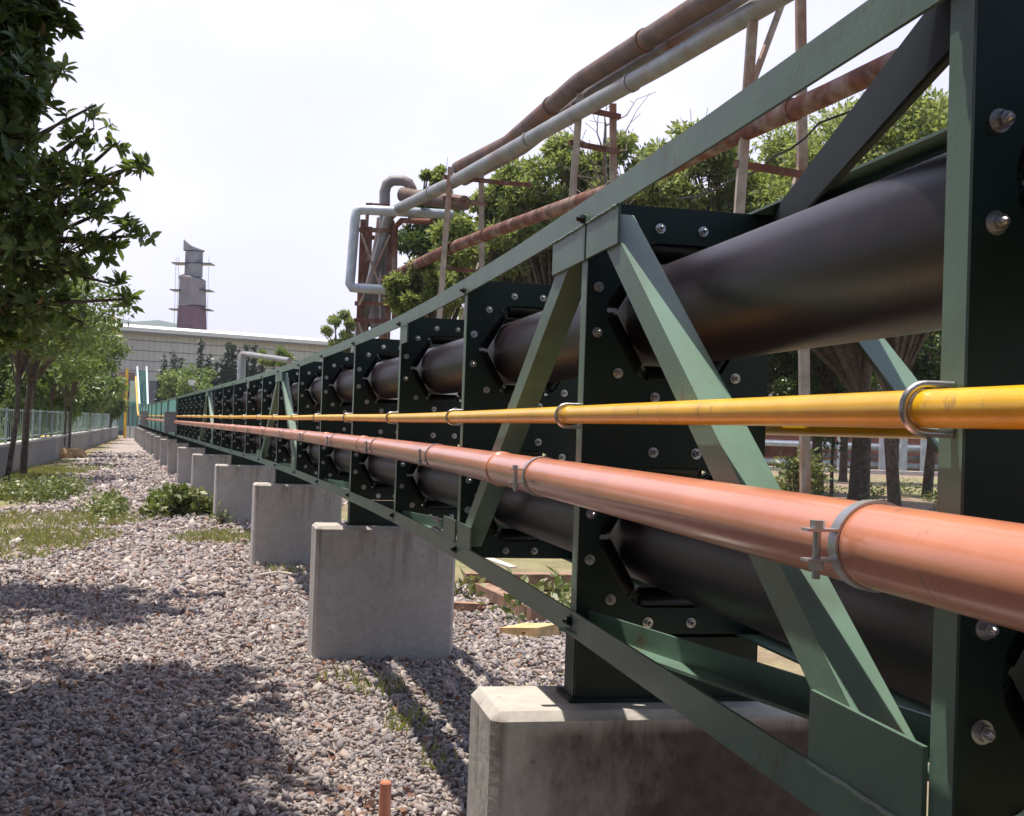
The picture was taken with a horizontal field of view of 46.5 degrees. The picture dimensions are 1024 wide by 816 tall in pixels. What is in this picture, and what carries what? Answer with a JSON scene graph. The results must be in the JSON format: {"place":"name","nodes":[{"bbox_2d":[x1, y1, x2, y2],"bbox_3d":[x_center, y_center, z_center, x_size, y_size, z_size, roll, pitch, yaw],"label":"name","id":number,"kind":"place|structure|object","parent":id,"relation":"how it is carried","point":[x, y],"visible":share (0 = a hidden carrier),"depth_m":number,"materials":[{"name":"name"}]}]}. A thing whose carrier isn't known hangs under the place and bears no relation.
{"place":"outdoors","nodes":[
{"label":"outdoors","id":0,"kind":"place"},
{"bbox_2d":[0,318,176,404],"bbox_3d":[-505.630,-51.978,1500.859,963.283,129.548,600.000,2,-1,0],"label":"hills","id":1,"kind":"structure","parent":0,"point":[159,323],"depth_m":1493.37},
{"bbox_2d":[0,430,937,815],"bbox_3d":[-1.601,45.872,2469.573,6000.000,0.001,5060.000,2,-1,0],"label":"ground","id":2,"kind":"structure","parent":0,"point":[914,500],"depth_m":8.97,"materials":[{"name":"gravel"}]},
{"bbox_2d":[0,344,65,441],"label":"tree","id":3,"kind":"object","parent":2,"relation":"on","point":[7,388],"visible":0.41,"depth_m":35.52,"materials":[{"name":"green plant"}]},
{"bbox_2d":[0,0,84,198],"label":"broadleaf tree","id":4,"kind":"object","parent":2,"relation":"on","point":[27,28],"visible":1,"depth_m":6.07,"materials":[{"name":"green plant"}]},
{"bbox_2d":[1,373,87,436],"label":"tree","id":5,"kind":"object","parent":2,"relation":"on","point":[59,405],"visible":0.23,"depth_m":43.78,"materials":[{"name":"green plant"}]},
{"bbox_2d":[0,256,95,480],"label":"young tree","id":6,"kind":"object","parent":2,"relation":"on","point":[18,359],"visible":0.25,"depth_m":26.01,"materials":[{"name":"green plant"}]},
{"bbox_2d":[0,397,106,442],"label":"undergrowth","id":7,"kind":"object","parent":2,"relation":"on","point":[10,423],"visible":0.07,"depth_m":41.74,"materials":[{"name":"green plant"}]},
{"bbox_2d":[0,426,118,476],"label":"concrete wall","id":8,"kind":"structure","parent":2,"relation":"on","point":[42,450],"depth_m":37.15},
{"bbox_2d":[0,408,116,442],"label":"steel fence","id":9,"kind":"object","parent":8,"relation":"on","point":[57,427],"visible":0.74,"depth_m":39.50,"materials":[{"name":"metal"}]},
{"bbox_2d":[59,448,72,457],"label":"rock","id":10,"kind":"object","parent":2,"relation":"on","point":[63,452],"visible":0.27,"depth_m":40.33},
{"bbox_2d":[0,470,133,520],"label":"weeds","id":11,"kind":"object","parent":2,"relation":"on","point":[59,487],"visible":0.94,"depth_m":19.77,"materials":[{"name":"green plant"}]},
{"bbox_2d":[3,245,138,474],"bbox_3d":[-10.593,-1.077,27.868,3.389,5.616,3.270,2,-1,0],"label":"young tree","id":12,"kind":"object","parent":2,"relation":"on","point":[32,377],"visible":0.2,"depth_m":27.95,"materials":[{"name":"green plant"}]},
{"bbox_2d":[31,303,118,437],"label":"young tree","id":13,"kind":"object","parent":2,"relation":"on","point":[75,348],"visible":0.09,"depth_m":34.81,"materials":[{"name":"green plant"}]},
{"bbox_2d":[65,448,87,457],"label":"rock","id":14,"kind":"object","parent":2,"relation":"on","point":[78,452],"visible":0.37,"depth_m":40.85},
{"bbox_2d":[48,331,106,435],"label":"young tree","id":15,"kind":"object","parent":2,"relation":"on","point":[69,373],"visible":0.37,"depth_m":38.16,"materials":[{"name":"green plant"}]},
{"bbox_2d":[0,52,161,357],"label":"broadleaf tree","id":16,"kind":"object","parent":2,"relation":"on","point":[31,225],"visible":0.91,"depth_m":9.42,"materials":[{"name":"green plant"}]},
{"bbox_2d":[61,341,114,446],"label":"young tree","id":17,"kind":"object","parent":2,"relation":"on","point":[65,389],"visible":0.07,"depth_m":41.77,"materials":[{"name":"green plant"}]},
{"bbox_2d":[68,369,111,432],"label":"tree","id":18,"kind":"object","parent":2,"relation":"on","point":[97,390],"visible":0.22,"depth_m":54.67,"materials":[{"name":"green plant"}]},
{"bbox_2d":[68,324,133,447],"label":"young tree","id":19,"kind":"object","parent":2,"relation":"on","point":[112,355],"visible":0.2,"depth_m":42.48,"materials":[{"name":"green plant"}]},
{"bbox_2d":[83,359,129,429],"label":"tree","id":20,"kind":"object","parent":2,"relation":"on","point":[117,385],"visible":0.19,"depth_m":63.98,"materials":[{"name":"green plant"}]},
{"bbox_2d":[97,389,129,427],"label":"tree","id":21,"kind":"object","parent":2,"relation":"on","point":[116,412],"visible":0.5,"depth_m":71.94,"materials":[{"name":"green plant"}]},
{"bbox_2d":[106,371,144,434],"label":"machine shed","id":22,"kind":"structure","parent":2,"relation":"on","point":[131,376],"depth_m":92.34,"materials":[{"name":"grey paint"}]},
{"bbox_2d":[123,368,128,437],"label":"yellow post","id":23,"kind":"object","parent":2,"relation":"on","point":[125,418],"visible":0.63,"depth_m":79.93,"materials":[{"name":"metal"}]},
{"bbox_2d":[117,404,140,429],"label":"entrance gate","id":24,"kind":"structure","parent":2,"relation":"on","point":[128,419],"depth_m":83.99,"materials":[{"name":"metal"}]},
{"bbox_2d":[129,381,141,437],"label":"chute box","id":25,"kind":"object","parent":2,"relation":"on","point":[132,398],"visible":0.5,"depth_m":81.02,"materials":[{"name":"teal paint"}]},
{"bbox_2d":[146,432,155,452],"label":"concrete pier","id":26,"kind":"structure","parent":2,"relation":"on","point":[147,440],"depth_m":49.11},
{"bbox_2d":[149,434,160,456],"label":"concrete pier","id":27,"kind":"structure","parent":2,"relation":"on","point":[151,447],"depth_m":44.52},
{"bbox_2d":[154,436,167,459],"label":"concrete pier","id":28,"kind":"structure","parent":2,"relation":"on","point":[157,447],"depth_m":39.94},
{"bbox_2d":[154,353,169,402],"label":"cypress","id":29,"kind":"object","parent":2,"relation":"on","point":[157,399],"visible":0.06,"depth_m":99.89,"materials":[{"name":"green plant"}]},
{"bbox_2d":[159,439,176,465],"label":"concrete pier","id":30,"kind":"structure","parent":2,"relation":"on","point":[163,450],"depth_m":35.36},
{"bbox_2d":[165,350,178,399],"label":"cypress","id":31,"kind":"object","parent":2,"relation":"on","point":[173,361],"visible":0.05,"depth_m":100.01,"materials":[{"name":"green plant"}]},
{"bbox_2d":[137,481,213,517],"bbox_3d":[-4.896,1.432,18.085,1.449,0.669,1.435,2,-1,-12],"label":"shrub","id":32,"kind":"object","parent":2,"relation":"on","point":[183,499],"visible":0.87,"depth_m":17.89,"materials":[{"name":"green plant"}]},
{"bbox_2d":[167,442,187,473],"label":"concrete pier","id":33,"kind":"structure","parent":2,"relation":"on","point":[172,452],"depth_m":30.77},
{"bbox_2d":[155,363,217,399],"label":"round tree","id":34,"kind":"object","parent":2,"relation":"on","point":[173,384],"visible":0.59,"depth_m":92.82,"materials":[{"name":"green plant"}]},
{"bbox_2d":[176,447,204,483],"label":"concrete pier","id":35,"kind":"structure","parent":2,"relation":"on","point":[184,462],"depth_m":26.19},
{"bbox_2d":[169,240,214,329],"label":"chimney stack","id":36,"kind":"object","parent":2,"relation":"on","point":[191,309],"visible":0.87,"depth_m":149.16,"materials":[{"name":"silver metal"}]},
{"bbox_2d":[194,338,206,387],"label":"cypress","id":37,"kind":"object","parent":2,"relation":"on","point":[200,351],"visible":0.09,"depth_m":100.00,"materials":[{"name":"green plant"}]},
{"bbox_2d":[200,354,213,385],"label":"cypress","id":38,"kind":"object","parent":2,"relation":"on","point":[208,361],"visible":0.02,"depth_m":100.02,"materials":[{"name":"green plant"}]},
{"bbox_2d":[191,454,230,498],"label":"concrete pier","id":39,"kind":"structure","parent":2,"relation":"on","point":[203,470],"depth_m":21.63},
{"bbox_2d":[212,360,220,386],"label":"cypress","id":40,"kind":"object","parent":2,"relation":"on","point":[216,364],"visible":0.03,"depth_m":100.00,"materials":[{"name":"green plant"}]},
{"bbox_2d":[201,501,236,524],"bbox_3d":[-4.139,1.516,16.828,0.504,0.444,0.400,2,-1,0],"label":"shrub","id":41,"kind":"object","parent":2,"relation":"on","point":[221,520],"visible":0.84,"depth_m":16.80,"materials":[{"name":"green plant"}]},
{"bbox_2d":[216,355,226,384],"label":"cypress","id":42,"kind":"object","parent":2,"relation":"on","point":[221,366],"visible":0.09,"depth_m":99.91,"materials":[{"name":"green plant"}]},
{"bbox_2d":[220,341,232,383],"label":"cypress","id":43,"kind":"object","parent":2,"relation":"on","point":[227,346],"visible":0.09,"depth_m":99.94,"materials":[{"name":"green plant"}]},
{"bbox_2d":[0,463,457,771],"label":"grass","id":44,"kind":"structure","parent":2,"relation":"on","point":[40,534],"depth_m":14.45,"materials":[{"name":"plant"}]},
{"bbox_2d":[225,344,236,381],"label":"cypress","id":45,"kind":"object","parent":2,"relation":"on","point":[232,370],"visible":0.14,"depth_m":99.94,"materials":[{"name":"green plant"}]},
{"bbox_2d":[213,464,274,524],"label":"concrete pier","id":46,"kind":"structure","parent":2,"relation":"on","point":[233,485],"depth_m":17.01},
{"bbox_2d":[242,343,250,377],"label":"cypress","id":47,"kind":"object","parent":2,"relation":"on","point":[246,349],"visible":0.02,"depth_m":100.03,"materials":[{"name":"green plant"}]},
{"bbox_2d":[247,341,258,375],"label":"cypress","id":48,"kind":"object","parent":2,"relation":"on","point":[253,370],"visible":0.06,"depth_m":99.98,"materials":[{"name":"green plant"}]},
{"bbox_2d":[237,351,291,379],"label":"pipe gantry","id":49,"kind":"object","parent":2,"relation":"on","point":[241,366],"visible":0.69,"depth_m":60.73,"materials":[{"name":"metal"}]},
{"bbox_2d":[255,344,295,371],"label":"round tree","id":50,"kind":"object","parent":2,"relation":"on","point":[280,351],"visible":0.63,"depth_m":69.86,"materials":[{"name":"green plant"}]},
{"bbox_2d":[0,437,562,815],"bbox_3d":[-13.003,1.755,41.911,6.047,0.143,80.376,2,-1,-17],"label":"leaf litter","id":51,"kind":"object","parent":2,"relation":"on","point":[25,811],"visible":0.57,"depth_m":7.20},
{"bbox_2d":[0,450,570,815],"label":"gravel","id":52,"kind":"structure","parent":2,"relation":"on","point":[250,798],"depth_m":6.66,"materials":[{"name":"gravel"}]},
{"bbox_2d":[259,571,297,575],"bbox_3d":[-2.223,1.567,11.288,0.389,0.041,0.090,2,-1,-15],"label":"bleached stick","id":53,"kind":"object","parent":52,"relation":"on","point":[282,572],"visible":0.88,"depth_m":11.30,"materials":[{"name":"wood"}]},
{"bbox_2d":[454,601,485,611],"bbox_3d":[-0.432,1.611,9.702,0.423,0.060,0.100,2,-1,7],"label":"timber offcut","id":54,"kind":"object","parent":52,"relation":"on","point":[471,606],"visible":0.5,"depth_m":9.65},
{"bbox_2d":[474,583,545,620],"bbox_3d":[-0.035,1.609,9.938,0.130,0.100,1.472,2,-1,-19],"label":"timber beam","id":55,"kind":"object","parent":52,"relation":"on","point":[494,594],"visible":0.64,"depth_m":9.92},
{"bbox_2d":[250,482,341,566],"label":"concrete pier","id":56,"kind":"structure","parent":2,"relation":"on","point":[285,518],"depth_m":12.27,"materials":[{"name":"concrete"}]},
{"bbox_2d":[320,309,355,352],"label":"background tree","id":57,"kind":"object","parent":2,"relation":"on","point":[349,323],"visible":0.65,"depth_m":51.81,"materials":[{"name":"green plant"}]},
{"bbox_2d":[354,203,394,338],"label":"lattice tower","id":58,"kind":"structure","parent":2,"relation":"on","point":[359,319],"depth_m":28.18,"materials":[{"name":"metal"}]},
{"bbox_2d":[364,215,368,283],"bbox_3d":[-3.533,-3.476,28.965,0.211,3.056,0.090,2,-1,0],"label":"riser pipe","id":59,"kind":"object","parent":58,"relation":"attached to","point":[367,219],"visible":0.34,"depth_m":28.95,"materials":[{"name":"metal"}]},
{"bbox_2d":[368,217,378,328],"bbox_3d":[-3.293,-3.222,29.061,0.436,2.841,0.280,2,-1,0],"label":"bent pipe","id":60,"kind":"object","parent":58,"relation":"attached to","point":[374,312],"visible":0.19,"depth_m":28.95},
{"bbox_2d":[397,187,470,210],"bbox_3d":[-1.792,-4.829,27.553,0.497,0.824,2.495,3,-1,-41],"label":"bent pipe","id":61,"kind":"object","parent":58,"relation":"attached to","point":[403,193],"visible":0.56,"depth_m":27.26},
{"bbox_2d":[307,522,454,661],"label":"concrete pier","id":62,"kind":"structure","parent":2,"relation":"on","point":[378,592],"depth_m":7.54,"materials":[{"name":"concrete"}]},
{"bbox_2d":[378,780,391,815],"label":"marker stake","id":63,"kind":"object","parent":2,"relation":"on","point":[385,798],"visible":1,"depth_m":4.44,"materials":[{"name":"orange paint"}]},
{"bbox_2d":[381,254,464,318],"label":"background tree","id":64,"kind":"object","parent":2,"relation":"on","point":[408,291],"visible":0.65,"depth_m":26.42,"materials":[{"name":"green plant"}]},
{"bbox_2d":[417,157,453,253],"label":"background tree","id":65,"kind":"object","parent":2,"relation":"on","point":[434,175],"visible":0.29,"depth_m":35.91,"materials":[{"name":"green plant"}]},
{"bbox_2d":[397,205,486,318],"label":"background tree","id":66,"kind":"object","parent":2,"relation":"on","point":[416,241],"visible":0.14,"depth_m":31.57,"materials":[{"name":"green plant"}]},
{"bbox_2d":[436,167,530,319],"bbox_3d":[-0.747,-1.464,24.383,2.035,6.754,0.441,2,-1,-19],"label":"pipe trestle","id":67,"kind":"object","parent":2,"relation":"on","point":[448,198],"visible":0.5,"depth_m":24.20,"materials":[{"name":"paint"}]},
{"bbox_2d":[426,171,552,304],"bbox_3d":[-0.560,-1.947,30.038,3.404,8.131,3.074,2,-1,0],"label":"background tree","id":68,"kind":"object","parent":2,"relation":"on","point":[492,251],"visible":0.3,"depth_m":29.55,"materials":[{"name":"green plant"}]},
{"bbox_2d":[485,558,516,568],"bbox_3d":[-0.115,1.581,12.141,0.100,0.070,0.363,3,-1,-44],"label":"pale board","id":69,"kind":"object","parent":2,"relation":"on","point":[501,563],"visible":0.86,"depth_m":12.11,"materials":[{"name":"wood"}]},
{"bbox_2d":[463,572,571,589],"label":"timber beam","id":70,"kind":"structure","parent":2,"relation":"on","point":[534,578],"depth_m":11.09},
{"bbox_2d":[499,623,560,638],"bbox_3d":[0.132,1.632,8.666,0.338,0.140,0.300,1,-1,37],"label":"wood block","id":71,"kind":"object","parent":2,"relation":"on","point":[537,630],"depth_m":8.57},
{"bbox_2d":[490,129,627,284],"bbox_3d":[1.080,-2.490,30.125,3.627,9.334,2.789,2,-1,0],"label":"background tree","id":72,"kind":"object","parent":2,"relation":"on","point":[556,151],"visible":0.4,"depth_m":29.56,"materials":[{"name":"green plant"}]},
{"bbox_2d":[134,0,1023,815],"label":"pipe conveyor","id":73,"kind":"object","parent":2,"relation":"on","point":[888,696],"visible":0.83,"depth_m":2.19,"materials":[{"name":"metal"}]},
{"bbox_2d":[140,411,148,424],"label":"cover box","id":74,"kind":"object","parent":73,"relation":"attached to","point":[144,416],"visible":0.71,"depth_m":53.56,"materials":[{"name":"grey paint"}]},
{"bbox_2d":[163,412,178,431],"bbox_3d":[-8.844,0.359,30.851,0.360,0.515,0.460,2,-1,-19],"label":"cover box","id":75,"kind":"object","parent":73,"relation":"attached to","point":[170,418],"visible":0.95,"depth_m":30.64,"materials":[{"name":"grey paint"}]},
{"bbox_2d":[135,376,1023,437],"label":"yellow pipe","id":76,"kind":"object","parent":73,"relation":"attached to","point":[914,408],"visible":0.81,"depth_m":1.57,"materials":[{"name":"metal"}]},
{"bbox_2d":[174,420,1023,632],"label":"orange pipe","id":77,"kind":"object","parent":73,"relation":"attached to","point":[969,566],"visible":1,"depth_m":1.38,"materials":[{"name":"metal"}]},
{"bbox_2d":[765,426,925,438],"bbox_3d":[-3.215,0.139,15.505,0.792,0.038,35.908,2,-1,-17],"label":"yellow pipe","id":78,"kind":"object","parent":73,"relation":"attached to","point":[879,432],"visible":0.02,"depth_m":2.60,"materials":[{"name":"metal"}]},
{"bbox_2d":[532,92,655,231],"bbox_3d":[1.381,-1.783,20.488,1.780,7.401,1.490,1,-1,44],"label":"dead tree","id":79,"kind":"object","parent":2,"relation":"on","point":[603,168],"visible":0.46,"depth_m":20.55,"materials":[{"name":"plant"}]},
{"bbox_2d":[568,93,620,210],"bbox_3d":[1.255,-1.561,19.282,1.379,6.904,0.308,3,-1,-31],"label":"pipe trestle","id":80,"kind":"object","parent":2,"relation":"on","point":[611,114],"visible":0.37,"depth_m":19.31,"materials":[{"name":"paint"}]},
{"bbox_2d":[351,0,793,352],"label":"overhead pipe","id":81,"kind":"object","parent":80,"relation":"on","point":[727,26],"visible":0.81,"depth_m":17.97,"materials":[{"name":"metal"}]},
{"bbox_2d":[345,205,453,294],"bbox_3d":[-2.533,-3.725,27.983,2.614,2.228,0.819,2,-1,-24],"label":"bent pipe","id":82,"kind":"object","parent":81,"relation":"attached to","point":[356,213],"visible":0.88,"depth_m":27.68,"materials":[{"name":"galvanized steel"},{"name":"gray paint"}]},
{"bbox_2d":[377,48,896,283],"bbox_3d":[1.099,-3.215,18.215,0.638,0.476,23.798,2,-1,-21],"label":"rusty pipe","id":83,"kind":"object","parent":80,"relation":"attached to","point":[842,87],"visible":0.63,"depth_m":13.80,"materials":[{"name":"metal"}]},
{"bbox_2d":[379,175,416,324],"bbox_3d":[-2.787,-3.764,28.671,0.920,3.692,0.260,2,-1,0],"label":"bent pipe","id":84,"kind":"object","parent":83,"relation":"attached to","point":[388,183],"visible":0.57,"depth_m":28.58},
{"bbox_2d":[392,218,433,318],"bbox_3d":[-2.343,-3.173,27.699,1.294,2.585,0.189,1,-1,41],"label":"riser pipe","id":85,"kind":"object","parent":83,"relation":"attached to","point":[401,221],"visible":0.72,"depth_m":27.99,"materials":[{"name":"metal"}]},
{"bbox_2d":[576,129,690,207],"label":"background tree","id":86,"kind":"object","parent":2,"relation":"on","point":[632,147],"visible":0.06,"depth_m":30.73,"materials":[{"name":"green plant"}]},
{"bbox_2d":[467,686,819,815],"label":"concrete pier","id":87,"kind":"structure","parent":2,"relation":"on","point":[542,751],"depth_m":2.77,"materials":[{"name":"concrete"}]},
{"bbox_2d":[454,476,936,622],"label":"weeds","id":88,"kind":"object","parent":2,"relation":"on","point":[560,594],"visible":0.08,"depth_m":10.54,"materials":[{"name":"green plant"}]},
{"bbox_2d":[630,109,787,213],"bbox_3d":[4.656,-2.462,29.023,4.177,9.489,3.067,2,-1,0],"label":"background tree","id":89,"kind":"object","parent":2,"relation":"on","point":[679,184],"visible":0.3,"depth_m":28.43,"materials":[{"name":"green plant"}]},
{"bbox_2d":[733,0,810,493],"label":"pipe trestle","id":90,"kind":"object","parent":2,"relation":"on","point":[742,164],"visible":0.35,"depth_m":14.38,"materials":[{"name":"paint"}]},
{"bbox_2d":[462,0,748,185],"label":"overhead pipe","id":91,"kind":"object","parent":90,"relation":"on","point":[684,34],"visible":0.32,"depth_m":17.17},
{"bbox_2d":[452,0,731,173],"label":"overhead pipe","id":92,"kind":"object","parent":91,"relation":"attached to","point":[667,26],"visible":0.88,"depth_m":17.54,"materials":[{"name":"metal"}]},
{"bbox_2d":[677,110,849,199],"bbox_3d":[3.301,-3.221,14.359,0.257,0.752,4.827,3,-1,-27],"label":"tree branch","id":93,"kind":"object","parent":90,"relation":"hanging from","point":[792,147],"visible":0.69,"depth_m":14.33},
{"bbox_2d":[775,468,793,491],"bbox_3d":[5.573,1.640,23.976,1.054,0.980,0.655,2,-1,0],"label":"bush","id":94,"kind":"object","parent":2,"relation":"on","point":[786,488],"visible":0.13,"depth_m":23.87,"materials":[{"name":"green plant"}]},
{"bbox_2d":[767,351,814,396],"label":"background tree","id":95,"kind":"object","parent":2,"relation":"on","point":[775,360],"visible":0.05,"depth_m":33.47,"materials":[{"name":"green plant"}]},
{"bbox_2d":[712,122,872,500],"bbox_3d":[7.332,-2.409,30.126,5.499,9.608,4.210,2,-1,0],"label":"background tree","id":96,"kind":"object","parent":2,"relation":"on","point":[849,365],"visible":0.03,"depth_m":29.78,"materials":[{"name":"green plant"}]},
{"bbox_2d":[770,445,821,492],"bbox_3d":[5.210,1.363,21.978,0.975,1.433,0.737,2,-1,0],"label":"bush","id":97,"kind":"object","parent":2,"relation":"on","point":[794,468],"visible":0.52,"depth_m":21.93,"materials":[{"name":"green plant"}]},
{"bbox_2d":[783,459,837,494],"bbox_3d":[5.709,1.529,22.976,1.101,1.173,0.721,2,-1,22],"label":"bush","id":98,"kind":"object","parent":2,"relation":"on","point":[815,479],"visible":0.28,"depth_m":22.91,"materials":[{"name":"green plant"}]},
{"bbox_2d":[767,349,878,494],"bbox_3d":[8.541,-0.055,32.976,3.220,5.091,2.490,2,-1,17],"label":"background tree","id":99,"kind":"object","parent":2,"relation":"on","point":[824,377],"visible":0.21,"depth_m":32.74,"materials":[{"name":"green plant"}]},
{"bbox_2d":[811,436,848,496],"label":"sapling","id":100,"kind":"object","parent":2,"relation":"on","point":[832,442],"visible":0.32,"depth_m":29.91,"materials":[{"name":"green plant"}]},
{"bbox_2d":[748,84,948,506],"bbox_3d":[8.530,-2.601,27.042,6.341,9.965,4.827,2,-1,0],"label":"background tree","id":101,"kind":"object","parent":2,"relation":"on","point":[920,117],"visible":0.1,"depth_m":26.68,"materials":[{"name":"green plant"}]},
{"bbox_2d":[765,435,937,470],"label":"brick shed","id":102,"kind":"structure","parent":2,"relation":"on","point":[796,438],"depth_m":65.99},
{"bbox_2d":[769,466,937,475],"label":"kerb","id":103,"kind":"structure","parent":2,"relation":"on","point":[916,473],"depth_m":55.72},
{"bbox_2d":[834,337,939,481],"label":"background tree","id":104,"kind":"object","parent":2,"relation":"on","point":[843,464],"visible":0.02,"depth_m":43.88,"materials":[{"name":"brown plant"}]},
{"bbox_2d":[873,330,941,496],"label":"background tree","id":105,"kind":"object","parent":2,"relation":"on","point":[926,365],"visible":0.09,"depth_m":33.42,"materials":[{"name":"green plant"}]},
{"bbox_2d":[3,0,948,372],"label":"sky","id":106,"kind":"structure","parent":0,"point":[262,125],"materials":[{"name":"white"}]},
{"bbox_2d":[74,323,882,403],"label":"factory building","id":107,"kind":"structure","parent":0,"point":[151,345],"depth_m":113.88,"materials":[{"name":"grey paint"}]},
{"bbox_2d":[765,437,937,471],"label":"pipe bank","id":108,"kind":"structure","parent":0,"point":[905,447],"depth_m":59.80,"materials":[{"name":"silver metal"}]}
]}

